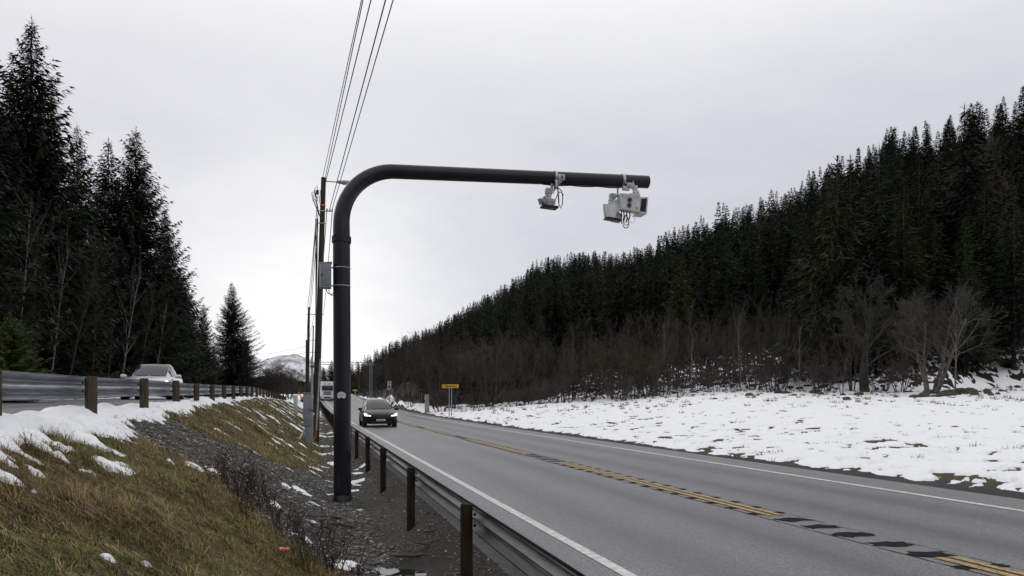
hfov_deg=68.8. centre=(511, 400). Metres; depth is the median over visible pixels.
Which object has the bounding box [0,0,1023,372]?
sky
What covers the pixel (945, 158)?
spruce tree
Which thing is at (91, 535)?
grass
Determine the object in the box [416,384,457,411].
bare shrub
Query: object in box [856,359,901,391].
bare shrub
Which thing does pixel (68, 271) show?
spruce tree
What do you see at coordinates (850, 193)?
spruce tree
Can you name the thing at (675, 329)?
bare tree
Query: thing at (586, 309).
spruce tree
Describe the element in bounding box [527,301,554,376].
spruce tree
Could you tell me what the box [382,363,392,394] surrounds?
bare tree
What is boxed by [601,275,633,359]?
spruce tree
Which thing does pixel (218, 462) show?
dead weed
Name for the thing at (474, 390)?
bare tree
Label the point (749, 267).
spruce tree
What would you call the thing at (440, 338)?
spruce tree
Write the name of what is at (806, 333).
bare tree
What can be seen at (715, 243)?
spruce tree
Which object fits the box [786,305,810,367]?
bare tree
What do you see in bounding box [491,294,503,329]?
spruce tree
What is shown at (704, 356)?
bare tree
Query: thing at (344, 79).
power line
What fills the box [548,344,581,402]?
bare tree
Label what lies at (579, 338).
spruce tree
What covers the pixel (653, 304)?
spruce tree
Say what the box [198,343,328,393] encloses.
mountain
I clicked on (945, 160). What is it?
spruce tree
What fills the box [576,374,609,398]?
bare shrub
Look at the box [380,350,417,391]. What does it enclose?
bare tree
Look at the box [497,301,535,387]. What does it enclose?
spruce tree
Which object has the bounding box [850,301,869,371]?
bare tree
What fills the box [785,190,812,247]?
spruce tree
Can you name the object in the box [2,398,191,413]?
side road
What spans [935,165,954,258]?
spruce tree
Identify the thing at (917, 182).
spruce tree
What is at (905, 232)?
spruce tree
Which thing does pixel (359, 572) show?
dead weed
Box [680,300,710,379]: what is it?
bare tree
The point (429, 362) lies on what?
bare tree
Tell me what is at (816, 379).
bare shrub
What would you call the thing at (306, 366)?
power pole
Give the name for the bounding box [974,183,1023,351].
spruce tree
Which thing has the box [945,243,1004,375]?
spruce tree
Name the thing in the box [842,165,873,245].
spruce tree
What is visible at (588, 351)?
bare tree
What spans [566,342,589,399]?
bare tree
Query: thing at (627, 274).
bare tree
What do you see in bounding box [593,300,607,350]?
spruce tree
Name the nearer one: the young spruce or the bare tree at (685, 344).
the young spruce
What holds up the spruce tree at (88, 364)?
on the ground at (436, 565)
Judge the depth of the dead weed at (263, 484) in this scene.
11.38 m
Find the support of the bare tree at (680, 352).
on the snow
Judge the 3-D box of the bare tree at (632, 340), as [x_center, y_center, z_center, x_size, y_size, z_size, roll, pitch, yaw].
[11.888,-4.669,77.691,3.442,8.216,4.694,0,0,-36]
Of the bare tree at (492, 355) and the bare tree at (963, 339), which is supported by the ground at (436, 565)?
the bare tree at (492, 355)
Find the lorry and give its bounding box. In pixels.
[320,381,332,400]
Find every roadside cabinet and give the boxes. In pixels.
[294,395,297,413]
[425,394,428,412]
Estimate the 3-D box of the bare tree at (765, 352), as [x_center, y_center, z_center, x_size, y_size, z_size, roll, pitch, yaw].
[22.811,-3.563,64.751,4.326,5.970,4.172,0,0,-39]
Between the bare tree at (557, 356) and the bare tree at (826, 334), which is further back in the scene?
the bare tree at (557, 356)
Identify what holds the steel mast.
on the ground at (436, 565)
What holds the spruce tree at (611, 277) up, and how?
on the ground at (436, 565)
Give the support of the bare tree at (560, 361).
on the snow
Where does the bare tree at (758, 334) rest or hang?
on the snow
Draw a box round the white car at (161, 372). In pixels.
[120,364,183,399]
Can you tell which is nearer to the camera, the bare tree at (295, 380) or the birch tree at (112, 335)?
the birch tree at (112, 335)
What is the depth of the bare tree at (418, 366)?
91.12 m
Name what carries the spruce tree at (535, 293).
on the ground at (436, 565)
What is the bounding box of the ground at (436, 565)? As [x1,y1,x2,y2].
[0,283,1023,575]
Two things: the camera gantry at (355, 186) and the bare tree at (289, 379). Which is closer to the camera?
the camera gantry at (355, 186)
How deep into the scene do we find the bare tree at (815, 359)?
59.86 m
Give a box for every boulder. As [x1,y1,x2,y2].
[918,392,929,396]
[940,392,952,395]
[941,389,958,393]
[953,388,968,393]
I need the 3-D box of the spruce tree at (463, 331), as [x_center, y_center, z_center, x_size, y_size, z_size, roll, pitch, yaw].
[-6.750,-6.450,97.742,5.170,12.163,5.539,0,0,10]
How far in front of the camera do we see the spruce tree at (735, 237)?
117.41 m
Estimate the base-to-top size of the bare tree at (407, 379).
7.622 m
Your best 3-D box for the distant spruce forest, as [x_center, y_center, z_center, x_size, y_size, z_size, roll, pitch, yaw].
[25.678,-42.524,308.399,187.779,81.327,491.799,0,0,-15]
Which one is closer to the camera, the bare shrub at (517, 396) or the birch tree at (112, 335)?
the birch tree at (112, 335)
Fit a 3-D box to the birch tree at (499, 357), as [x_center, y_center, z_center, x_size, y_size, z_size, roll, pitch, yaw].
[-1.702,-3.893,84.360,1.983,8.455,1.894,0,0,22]
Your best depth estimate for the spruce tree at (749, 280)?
102.02 m
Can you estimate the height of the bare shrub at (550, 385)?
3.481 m
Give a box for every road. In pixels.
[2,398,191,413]
[322,394,1023,575]
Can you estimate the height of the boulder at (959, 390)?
0.624 m
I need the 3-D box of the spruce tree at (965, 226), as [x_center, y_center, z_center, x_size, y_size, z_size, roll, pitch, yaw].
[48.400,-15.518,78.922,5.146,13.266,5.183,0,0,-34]
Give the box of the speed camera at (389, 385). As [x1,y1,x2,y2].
[387,381,390,403]
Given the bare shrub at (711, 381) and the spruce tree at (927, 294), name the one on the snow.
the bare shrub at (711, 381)
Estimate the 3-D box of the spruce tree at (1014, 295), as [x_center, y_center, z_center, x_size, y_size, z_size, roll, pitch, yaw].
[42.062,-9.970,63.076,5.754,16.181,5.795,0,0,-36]
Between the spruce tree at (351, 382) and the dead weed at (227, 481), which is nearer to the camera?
the dead weed at (227, 481)
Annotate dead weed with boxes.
[196,448,255,497]
[207,447,238,483]
[210,446,227,478]
[219,462,258,502]
[227,443,265,507]
[235,487,259,515]
[246,467,271,497]
[247,485,272,513]
[257,472,284,519]
[265,497,291,530]
[272,500,303,542]
[273,512,325,556]
[290,510,306,529]
[290,534,323,574]
[305,512,338,554]
[310,506,333,533]
[310,517,378,575]
[319,536,345,572]
[321,510,343,547]
[347,556,367,575]
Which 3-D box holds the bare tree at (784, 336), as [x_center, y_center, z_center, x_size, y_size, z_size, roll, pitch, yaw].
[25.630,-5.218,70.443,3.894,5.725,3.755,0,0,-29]
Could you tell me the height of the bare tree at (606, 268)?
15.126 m
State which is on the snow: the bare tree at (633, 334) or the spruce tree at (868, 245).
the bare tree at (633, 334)
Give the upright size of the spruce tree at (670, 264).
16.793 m
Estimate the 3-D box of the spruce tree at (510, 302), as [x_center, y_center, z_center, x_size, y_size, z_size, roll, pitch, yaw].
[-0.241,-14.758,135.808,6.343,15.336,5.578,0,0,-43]
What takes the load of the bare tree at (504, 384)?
on the snow
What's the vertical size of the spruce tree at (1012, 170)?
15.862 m
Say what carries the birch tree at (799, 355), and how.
on the snow
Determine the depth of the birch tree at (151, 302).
54.06 m
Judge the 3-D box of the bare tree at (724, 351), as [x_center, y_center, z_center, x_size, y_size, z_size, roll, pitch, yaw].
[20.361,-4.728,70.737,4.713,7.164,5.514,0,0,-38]
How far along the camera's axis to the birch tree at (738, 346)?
68.05 m
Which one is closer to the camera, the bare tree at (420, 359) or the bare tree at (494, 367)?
the bare tree at (494, 367)
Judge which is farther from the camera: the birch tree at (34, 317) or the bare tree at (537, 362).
the bare tree at (537, 362)
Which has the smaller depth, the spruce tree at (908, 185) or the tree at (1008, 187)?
the tree at (1008, 187)
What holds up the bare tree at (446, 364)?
on the ground at (436, 565)
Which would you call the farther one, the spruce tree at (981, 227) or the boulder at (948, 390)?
the spruce tree at (981, 227)
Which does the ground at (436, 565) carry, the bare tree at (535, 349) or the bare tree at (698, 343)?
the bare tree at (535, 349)
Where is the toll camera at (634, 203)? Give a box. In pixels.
[616,174,647,227]
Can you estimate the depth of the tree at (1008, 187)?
82.43 m
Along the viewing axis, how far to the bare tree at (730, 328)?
71.47 m
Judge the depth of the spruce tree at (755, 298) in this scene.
90.31 m
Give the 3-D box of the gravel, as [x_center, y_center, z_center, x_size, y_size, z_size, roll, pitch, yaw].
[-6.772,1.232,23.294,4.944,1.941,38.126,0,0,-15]
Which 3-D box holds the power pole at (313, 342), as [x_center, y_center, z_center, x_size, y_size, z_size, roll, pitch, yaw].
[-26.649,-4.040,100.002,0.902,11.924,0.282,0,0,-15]
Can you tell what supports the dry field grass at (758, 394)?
on the snow
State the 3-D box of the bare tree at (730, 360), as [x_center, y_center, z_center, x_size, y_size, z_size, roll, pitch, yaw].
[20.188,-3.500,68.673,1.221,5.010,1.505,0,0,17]
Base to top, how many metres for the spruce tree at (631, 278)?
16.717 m
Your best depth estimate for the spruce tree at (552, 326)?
101.84 m
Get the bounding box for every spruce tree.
[0,17,141,397]
[0,81,101,366]
[0,83,78,373]
[0,127,77,372]
[0,142,76,373]
[27,112,117,375]
[47,266,106,375]
[63,125,132,376]
[86,136,155,373]
[87,127,213,397]
[91,238,157,377]
[100,221,165,363]
[149,207,211,397]
[171,272,223,397]
[182,287,209,383]
[192,305,226,397]
[208,282,268,397]
[223,332,263,394]
[321,360,332,380]
[321,368,328,380]
[351,370,360,393]
[393,337,407,386]
[403,335,416,382]
[431,323,446,380]
[431,326,444,358]
[442,315,461,383]
[447,306,476,393]
[452,313,467,384]
[457,316,474,357]
[466,306,477,359]
[468,311,477,355]
[473,296,489,348]
[473,297,498,357]
[475,299,500,382]
[487,316,506,384]
[489,289,512,358]
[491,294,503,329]
[496,278,519,341]
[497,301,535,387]
[505,269,539,361]
[506,287,518,326]
[507,306,538,368]
[515,281,537,348]
[519,267,547,325]
[526,266,546,348]
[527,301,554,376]
[531,277,568,358]
[536,259,570,370]
[547,267,572,331]
[555,254,604,353]
[561,255,603,362]
[563,259,581,301]
[565,264,577,294]
[566,253,614,370]
[566,313,587,375]
[592,257,604,297]
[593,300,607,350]
[598,281,628,357]
[601,253,625,305]
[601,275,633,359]
[604,254,642,345]
[605,254,643,364]
[624,247,646,302]
[630,245,663,347]
[636,248,671,334]
[636,269,670,364]
[640,256,668,345]
[643,232,680,319]
[655,255,698,355]
[661,240,677,288]
[662,254,696,340]
[663,251,702,346]
[671,228,708,313]
[675,252,699,308]
[676,300,698,364]
[685,260,706,335]
[694,255,721,338]
[695,222,722,284]
[696,229,717,313]
[703,222,727,301]
[703,230,750,348]
[704,267,717,325]
[711,240,737,329]
[714,207,745,312]
[718,285,739,356]
[721,209,747,269]
[729,205,766,322]
[730,215,772,336]
[735,240,760,329]
[736,205,762,250]
[744,210,790,329]
[747,262,776,341]
[753,294,774,346]
[755,216,776,268]
[761,203,792,310]
[761,212,770,249]
[766,155,894,386]
[768,195,807,313]
[771,193,797,264]
[773,227,815,354]
[778,227,820,362]
[783,213,831,322]
[784,204,823,329]
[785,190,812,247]
[785,216,803,279]
[792,155,882,349]
[812,182,841,249]
[819,212,835,259]
[829,163,852,224]
[831,145,914,354]
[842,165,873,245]
[852,169,874,218]
[853,186,885,322]
[864,190,947,341]
[866,141,906,239]
[866,177,945,367]
[869,141,949,274]
[870,146,888,210]
[874,219,938,356]
[881,142,922,224]
[885,167,923,245]
[891,204,925,274]
[892,151,955,289]
[903,136,917,184]
[906,164,926,224]
[907,162,925,207]
[911,124,944,203]
[914,147,959,272]
[919,214,960,347]
[925,105,1022,305]
[930,217,995,348]
[934,146,960,211]
[935,141,953,177]
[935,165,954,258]
[940,114,984,174]
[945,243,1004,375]
[946,192,989,307]
[947,203,982,291]
[953,140,992,217]
[956,173,1020,313]
[973,189,1023,369]
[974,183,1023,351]
[989,135,1023,195]
[990,134,1023,231]
[993,139,1012,191]
[994,122,1023,189]
[1000,146,1023,223]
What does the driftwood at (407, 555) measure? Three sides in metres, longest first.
0.554 x 0.130 x 0.073 m
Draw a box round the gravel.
[125,415,511,575]
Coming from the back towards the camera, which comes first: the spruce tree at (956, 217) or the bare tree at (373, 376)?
the bare tree at (373, 376)
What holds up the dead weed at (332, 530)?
on the ground at (436, 565)
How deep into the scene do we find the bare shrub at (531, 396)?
78.48 m
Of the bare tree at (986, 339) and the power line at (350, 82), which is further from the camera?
the bare tree at (986, 339)
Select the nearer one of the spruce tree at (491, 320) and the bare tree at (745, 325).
the bare tree at (745, 325)
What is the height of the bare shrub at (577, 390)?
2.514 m
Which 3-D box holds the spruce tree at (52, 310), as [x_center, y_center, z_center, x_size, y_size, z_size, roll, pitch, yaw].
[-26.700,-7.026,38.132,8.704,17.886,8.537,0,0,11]
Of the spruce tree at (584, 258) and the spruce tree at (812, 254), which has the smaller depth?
the spruce tree at (812, 254)
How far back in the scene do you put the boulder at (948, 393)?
48.43 m
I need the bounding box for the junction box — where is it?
[319,262,350,295]
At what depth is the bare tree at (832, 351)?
63.94 m
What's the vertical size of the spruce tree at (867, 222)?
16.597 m
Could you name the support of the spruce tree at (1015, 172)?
on the ground at (436, 565)
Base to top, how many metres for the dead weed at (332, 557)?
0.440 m
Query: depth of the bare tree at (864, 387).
58.37 m
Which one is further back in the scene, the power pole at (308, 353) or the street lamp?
the power pole at (308, 353)
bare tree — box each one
[250,367,282,397]
[255,370,280,391]
[260,360,300,394]
[262,364,292,393]
[262,364,304,397]
[270,365,301,394]
[280,370,301,398]
[351,363,383,395]
[352,380,363,393]
[356,353,391,394]
[365,372,375,394]
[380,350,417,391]
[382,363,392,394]
[392,359,408,396]
[395,330,476,401]
[398,330,445,402]
[398,345,430,399]
[398,358,425,397]
[402,335,454,403]
[409,342,447,407]
[411,342,444,402]
[423,338,462,400]
[429,351,471,408]
[436,337,495,399]
[447,335,480,403]
[447,337,528,406]
[451,337,507,399]
[456,329,533,398]
[478,345,509,394]
[485,335,527,402]
[492,322,529,391]
[503,340,551,401]
[519,334,555,391]
[522,316,545,398]
[532,340,552,398]
[541,335,562,382]
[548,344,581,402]
[553,341,569,383]
[561,325,572,377]
[562,320,582,382]
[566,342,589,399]
[570,354,595,401]
[574,319,592,380]
[575,321,619,395]
[578,320,610,387]
[583,331,661,398]
[597,258,617,289]
[600,258,648,290]
[600,321,642,386]
[603,317,620,390]
[605,348,635,399]
[606,329,644,385]
[610,316,646,391]
[610,335,681,396]
[611,348,673,395]
[620,315,643,358]
[626,310,651,378]
[632,346,649,397]
[636,308,666,364]
[642,310,686,381]
[643,310,701,382]
[643,326,677,383]
[658,324,691,387]
[662,303,680,377]
[667,330,682,368]
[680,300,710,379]
[682,323,699,390]
[684,314,710,374]
[689,298,735,384]
[695,312,756,385]
[696,329,729,374]
[706,329,751,387]
[711,310,723,357]
[712,305,755,378]
[721,303,763,376]
[726,339,735,387]
[732,299,753,365]
[732,308,786,376]
[732,338,759,390]
[735,341,745,390]
[739,319,754,370]
[749,322,775,364]
[750,295,771,369]
[750,323,802,389]
[756,206,793,231]
[756,294,806,376]
[759,314,787,370]
[761,316,802,364]
[768,204,815,233]
[770,298,787,377]
[776,296,807,369]
[782,331,833,390]
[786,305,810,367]
[788,328,806,375]
[791,302,819,377]
[793,291,809,368]
[794,312,839,368]
[800,287,865,376]
[802,297,848,382]
[815,175,856,203]
[821,334,842,380]
[822,272,911,391]
[825,308,873,390]
[828,356,851,393]
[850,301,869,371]
[866,295,887,374]
[877,279,1008,394]
[883,298,925,374]
[886,317,914,369]
[920,164,999,222]
[932,297,963,360]
[945,204,1023,245]
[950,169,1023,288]
[954,297,969,372]
[960,153,1022,208]
[970,303,994,366]
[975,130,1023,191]
[983,350,1000,366]
[986,173,1022,218]
[992,318,1023,370]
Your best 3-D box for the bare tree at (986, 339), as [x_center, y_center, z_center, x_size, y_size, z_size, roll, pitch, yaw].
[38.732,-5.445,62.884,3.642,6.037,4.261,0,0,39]
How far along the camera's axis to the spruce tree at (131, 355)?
54.04 m
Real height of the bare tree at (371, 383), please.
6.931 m
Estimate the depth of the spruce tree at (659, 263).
116.25 m
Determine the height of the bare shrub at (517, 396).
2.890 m
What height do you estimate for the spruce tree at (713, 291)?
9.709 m
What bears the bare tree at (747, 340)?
on the snow
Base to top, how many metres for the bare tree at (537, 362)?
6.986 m
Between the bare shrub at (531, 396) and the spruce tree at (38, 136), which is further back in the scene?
the bare shrub at (531, 396)
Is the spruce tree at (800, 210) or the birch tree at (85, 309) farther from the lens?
the spruce tree at (800, 210)
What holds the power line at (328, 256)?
attached to the power pole at (319, 256)
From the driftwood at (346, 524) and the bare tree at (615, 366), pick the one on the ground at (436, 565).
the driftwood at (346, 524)
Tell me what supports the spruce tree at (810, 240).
on the ground at (436, 565)
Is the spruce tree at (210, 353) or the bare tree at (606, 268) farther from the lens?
the bare tree at (606, 268)
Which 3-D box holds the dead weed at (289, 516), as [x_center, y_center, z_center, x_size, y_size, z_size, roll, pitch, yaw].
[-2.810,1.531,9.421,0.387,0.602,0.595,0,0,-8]
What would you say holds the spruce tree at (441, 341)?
on the ground at (436, 565)
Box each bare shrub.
[379,388,411,406]
[402,394,415,406]
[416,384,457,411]
[455,385,492,407]
[497,382,524,406]
[514,386,541,404]
[529,388,555,403]
[533,373,568,402]
[552,373,585,400]
[563,381,594,400]
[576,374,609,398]
[583,374,625,398]
[597,370,641,401]
[614,370,651,399]
[628,369,671,395]
[648,377,683,396]
[669,372,701,395]
[684,371,712,391]
[693,363,741,391]
[723,370,747,389]
[726,356,774,389]
[740,356,802,392]
[769,355,813,390]
[788,358,843,392]
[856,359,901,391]
[878,350,936,392]
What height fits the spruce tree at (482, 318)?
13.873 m
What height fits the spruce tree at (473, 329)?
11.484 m
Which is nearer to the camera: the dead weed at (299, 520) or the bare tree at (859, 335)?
the dead weed at (299, 520)
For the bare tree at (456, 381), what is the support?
on the snow
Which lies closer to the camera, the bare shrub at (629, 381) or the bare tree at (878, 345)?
the bare tree at (878, 345)
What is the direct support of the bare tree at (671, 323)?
on the snow
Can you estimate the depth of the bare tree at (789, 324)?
66.80 m
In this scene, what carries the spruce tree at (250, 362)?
on the ground at (436, 565)
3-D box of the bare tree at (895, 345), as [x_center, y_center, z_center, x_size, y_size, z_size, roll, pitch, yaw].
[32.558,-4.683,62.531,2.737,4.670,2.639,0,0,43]
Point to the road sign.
(449, 386)
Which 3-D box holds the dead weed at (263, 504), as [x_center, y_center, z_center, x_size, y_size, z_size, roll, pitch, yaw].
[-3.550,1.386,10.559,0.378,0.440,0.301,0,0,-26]
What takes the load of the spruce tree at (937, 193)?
on the ground at (436, 565)
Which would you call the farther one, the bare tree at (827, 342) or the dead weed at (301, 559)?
the bare tree at (827, 342)
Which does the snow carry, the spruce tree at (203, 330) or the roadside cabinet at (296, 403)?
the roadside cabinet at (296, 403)
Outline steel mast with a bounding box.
[310,357,313,442]
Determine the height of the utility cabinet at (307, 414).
2.438 m
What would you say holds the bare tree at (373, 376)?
on the ground at (436, 565)
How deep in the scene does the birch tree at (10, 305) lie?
30.98 m
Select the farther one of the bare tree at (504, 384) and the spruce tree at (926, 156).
the spruce tree at (926, 156)
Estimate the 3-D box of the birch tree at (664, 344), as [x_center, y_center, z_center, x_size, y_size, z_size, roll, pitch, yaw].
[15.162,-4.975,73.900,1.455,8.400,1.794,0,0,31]
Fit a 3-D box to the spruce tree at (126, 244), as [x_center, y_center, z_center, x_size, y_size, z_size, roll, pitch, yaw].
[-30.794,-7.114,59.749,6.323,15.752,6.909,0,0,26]
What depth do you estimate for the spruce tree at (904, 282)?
62.93 m
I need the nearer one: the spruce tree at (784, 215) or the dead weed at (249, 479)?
the dead weed at (249, 479)
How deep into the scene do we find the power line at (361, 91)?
20.87 m
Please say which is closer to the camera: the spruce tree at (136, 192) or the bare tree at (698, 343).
the spruce tree at (136, 192)
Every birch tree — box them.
[0,181,30,317]
[0,191,65,368]
[0,270,26,332]
[1,166,51,326]
[18,289,45,372]
[40,217,80,373]
[62,225,117,374]
[71,244,116,375]
[102,289,127,373]
[116,243,149,373]
[130,267,167,363]
[153,292,177,363]
[191,325,203,383]
[210,343,222,397]
[490,331,504,399]
[659,316,673,388]
[731,303,749,387]
[794,314,809,391]
[947,279,969,387]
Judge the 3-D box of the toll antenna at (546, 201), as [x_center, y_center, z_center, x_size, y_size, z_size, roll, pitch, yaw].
[0.832,-4.629,16.440,0.598,0.855,0.351,0,0,-15]
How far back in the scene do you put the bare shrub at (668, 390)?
66.19 m
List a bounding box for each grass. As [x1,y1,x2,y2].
[0,397,356,575]
[447,384,1023,461]
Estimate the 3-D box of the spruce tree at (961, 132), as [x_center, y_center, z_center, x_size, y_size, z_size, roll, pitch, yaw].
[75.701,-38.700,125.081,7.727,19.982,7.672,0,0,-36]
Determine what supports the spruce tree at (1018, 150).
on the ground at (436, 565)
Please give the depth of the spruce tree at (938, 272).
67.33 m
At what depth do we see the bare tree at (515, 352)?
86.87 m
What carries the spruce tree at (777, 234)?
on the ground at (436, 565)
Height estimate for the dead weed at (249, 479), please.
0.923 m
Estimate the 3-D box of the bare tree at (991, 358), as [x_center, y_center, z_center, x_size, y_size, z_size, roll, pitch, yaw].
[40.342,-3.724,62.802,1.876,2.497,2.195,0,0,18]
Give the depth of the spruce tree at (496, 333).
98.72 m
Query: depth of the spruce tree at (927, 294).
66.11 m
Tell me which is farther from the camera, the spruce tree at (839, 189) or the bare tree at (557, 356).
the spruce tree at (839, 189)
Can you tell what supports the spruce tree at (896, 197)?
on the ground at (436, 565)
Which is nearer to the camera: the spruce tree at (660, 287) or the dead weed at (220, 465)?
the dead weed at (220, 465)
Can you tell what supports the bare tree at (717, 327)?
on the snow
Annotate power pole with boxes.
[305,340,306,392]
[306,307,323,392]
[311,177,332,442]
[312,326,314,356]
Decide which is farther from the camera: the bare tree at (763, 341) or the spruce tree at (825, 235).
the spruce tree at (825, 235)
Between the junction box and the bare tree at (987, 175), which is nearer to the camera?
the junction box
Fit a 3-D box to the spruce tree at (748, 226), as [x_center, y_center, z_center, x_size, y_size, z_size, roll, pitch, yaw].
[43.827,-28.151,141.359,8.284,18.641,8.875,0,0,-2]
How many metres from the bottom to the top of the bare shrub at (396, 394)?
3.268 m
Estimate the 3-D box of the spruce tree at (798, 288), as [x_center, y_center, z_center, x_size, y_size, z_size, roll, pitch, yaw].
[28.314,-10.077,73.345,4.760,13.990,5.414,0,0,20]
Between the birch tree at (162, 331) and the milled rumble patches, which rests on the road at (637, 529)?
the milled rumble patches
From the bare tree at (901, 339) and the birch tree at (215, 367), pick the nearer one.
the bare tree at (901, 339)
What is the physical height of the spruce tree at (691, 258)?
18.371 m
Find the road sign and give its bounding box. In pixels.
[442,384,458,416]
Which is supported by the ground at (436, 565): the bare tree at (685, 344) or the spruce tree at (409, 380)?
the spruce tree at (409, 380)
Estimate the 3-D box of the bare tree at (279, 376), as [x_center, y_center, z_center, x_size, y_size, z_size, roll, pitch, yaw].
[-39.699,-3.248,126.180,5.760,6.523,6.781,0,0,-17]
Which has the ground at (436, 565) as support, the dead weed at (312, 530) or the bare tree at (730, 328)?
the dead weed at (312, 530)
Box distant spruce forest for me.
[351,86,1023,392]
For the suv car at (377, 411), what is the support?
on the road at (637, 529)
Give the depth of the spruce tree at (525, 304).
114.05 m
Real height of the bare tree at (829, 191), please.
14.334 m
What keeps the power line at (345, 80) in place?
attached to the power pole at (319, 256)
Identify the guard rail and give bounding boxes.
[0,368,285,415]
[320,399,585,575]
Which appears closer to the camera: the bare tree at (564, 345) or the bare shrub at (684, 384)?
the bare shrub at (684, 384)
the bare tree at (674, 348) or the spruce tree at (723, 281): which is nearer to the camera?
the bare tree at (674, 348)
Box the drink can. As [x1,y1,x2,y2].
[278,547,289,552]
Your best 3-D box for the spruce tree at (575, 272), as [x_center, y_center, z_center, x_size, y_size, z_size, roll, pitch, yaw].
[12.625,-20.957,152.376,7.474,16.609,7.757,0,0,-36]
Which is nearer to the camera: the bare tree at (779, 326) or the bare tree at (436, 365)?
the bare tree at (779, 326)
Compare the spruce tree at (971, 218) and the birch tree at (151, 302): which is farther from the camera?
the spruce tree at (971, 218)
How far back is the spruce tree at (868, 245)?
68.22 m
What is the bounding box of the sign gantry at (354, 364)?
[321,362,371,398]
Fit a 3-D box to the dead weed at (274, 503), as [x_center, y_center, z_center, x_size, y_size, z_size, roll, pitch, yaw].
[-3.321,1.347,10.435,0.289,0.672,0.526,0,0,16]
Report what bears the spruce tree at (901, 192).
on the ground at (436, 565)
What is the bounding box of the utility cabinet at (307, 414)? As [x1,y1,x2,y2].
[303,393,310,443]
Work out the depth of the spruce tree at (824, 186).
105.07 m
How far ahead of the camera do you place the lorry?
150.07 m
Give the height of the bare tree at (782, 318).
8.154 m
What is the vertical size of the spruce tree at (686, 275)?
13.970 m
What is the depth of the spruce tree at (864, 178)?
114.06 m
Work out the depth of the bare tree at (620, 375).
72.26 m
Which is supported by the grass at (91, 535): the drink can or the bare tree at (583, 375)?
the drink can
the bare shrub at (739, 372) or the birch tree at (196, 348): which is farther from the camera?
the birch tree at (196, 348)
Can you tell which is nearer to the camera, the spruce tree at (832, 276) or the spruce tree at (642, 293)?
the spruce tree at (832, 276)
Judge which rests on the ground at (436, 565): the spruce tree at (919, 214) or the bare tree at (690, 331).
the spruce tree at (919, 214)
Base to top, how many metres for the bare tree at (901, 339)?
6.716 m
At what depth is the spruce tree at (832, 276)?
64.76 m
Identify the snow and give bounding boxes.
[0,342,1023,569]
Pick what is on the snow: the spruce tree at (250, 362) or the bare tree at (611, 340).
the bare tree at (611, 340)
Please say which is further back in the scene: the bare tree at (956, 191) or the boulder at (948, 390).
the bare tree at (956, 191)
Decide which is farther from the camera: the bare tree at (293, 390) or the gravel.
the bare tree at (293, 390)
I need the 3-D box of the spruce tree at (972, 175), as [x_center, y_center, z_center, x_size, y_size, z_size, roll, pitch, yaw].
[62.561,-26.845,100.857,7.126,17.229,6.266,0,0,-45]
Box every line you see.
[307,203,317,307]
[308,240,314,312]
[310,215,317,308]
[322,0,361,177]
[323,215,331,313]
[325,0,362,177]
[325,0,370,181]
[325,400,636,575]
[330,0,385,206]
[332,0,393,208]
[352,405,1023,575]
[361,400,1023,511]
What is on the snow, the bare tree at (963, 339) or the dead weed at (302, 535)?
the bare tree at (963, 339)
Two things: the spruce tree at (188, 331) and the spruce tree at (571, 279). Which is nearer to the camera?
the spruce tree at (188, 331)
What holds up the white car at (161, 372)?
on the side road at (14, 408)
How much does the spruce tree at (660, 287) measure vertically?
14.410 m
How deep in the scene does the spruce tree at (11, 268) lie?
31.48 m
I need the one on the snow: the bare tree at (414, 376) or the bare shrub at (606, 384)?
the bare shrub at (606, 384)
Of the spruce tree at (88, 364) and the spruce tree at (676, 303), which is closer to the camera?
the spruce tree at (88, 364)
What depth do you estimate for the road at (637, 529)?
10.96 m
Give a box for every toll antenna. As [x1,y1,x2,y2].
[538,171,564,210]
[603,188,622,222]
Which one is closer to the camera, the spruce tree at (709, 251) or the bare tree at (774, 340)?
the bare tree at (774, 340)
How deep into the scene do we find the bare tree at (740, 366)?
65.07 m
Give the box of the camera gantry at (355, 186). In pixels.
[332,164,649,502]
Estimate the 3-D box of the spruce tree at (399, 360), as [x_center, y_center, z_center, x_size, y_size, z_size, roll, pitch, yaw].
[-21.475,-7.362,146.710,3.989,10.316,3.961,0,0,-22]
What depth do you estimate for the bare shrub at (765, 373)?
62.72 m
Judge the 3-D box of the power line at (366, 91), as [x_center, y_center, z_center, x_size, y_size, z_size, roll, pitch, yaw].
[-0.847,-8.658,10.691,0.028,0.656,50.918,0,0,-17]
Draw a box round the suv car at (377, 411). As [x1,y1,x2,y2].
[358,398,397,426]
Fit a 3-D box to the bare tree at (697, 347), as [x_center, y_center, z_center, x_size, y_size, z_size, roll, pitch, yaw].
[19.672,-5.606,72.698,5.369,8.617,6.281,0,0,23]
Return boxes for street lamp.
[326,180,348,184]
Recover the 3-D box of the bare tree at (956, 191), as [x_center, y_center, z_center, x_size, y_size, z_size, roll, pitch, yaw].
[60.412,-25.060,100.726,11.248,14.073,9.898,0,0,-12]
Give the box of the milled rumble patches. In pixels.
[401,423,1021,575]
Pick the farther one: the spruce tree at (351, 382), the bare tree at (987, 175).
the spruce tree at (351, 382)
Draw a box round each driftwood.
[331,522,356,527]
[390,551,426,557]
[415,541,433,545]
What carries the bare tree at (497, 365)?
on the snow
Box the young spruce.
[0,312,56,402]
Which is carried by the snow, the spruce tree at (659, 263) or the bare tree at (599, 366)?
the bare tree at (599, 366)
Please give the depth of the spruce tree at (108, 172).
59.68 m
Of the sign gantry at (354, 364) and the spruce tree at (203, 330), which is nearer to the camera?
the spruce tree at (203, 330)
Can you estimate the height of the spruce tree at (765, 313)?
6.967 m
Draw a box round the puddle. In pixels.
[368,567,426,575]
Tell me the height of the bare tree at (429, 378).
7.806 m

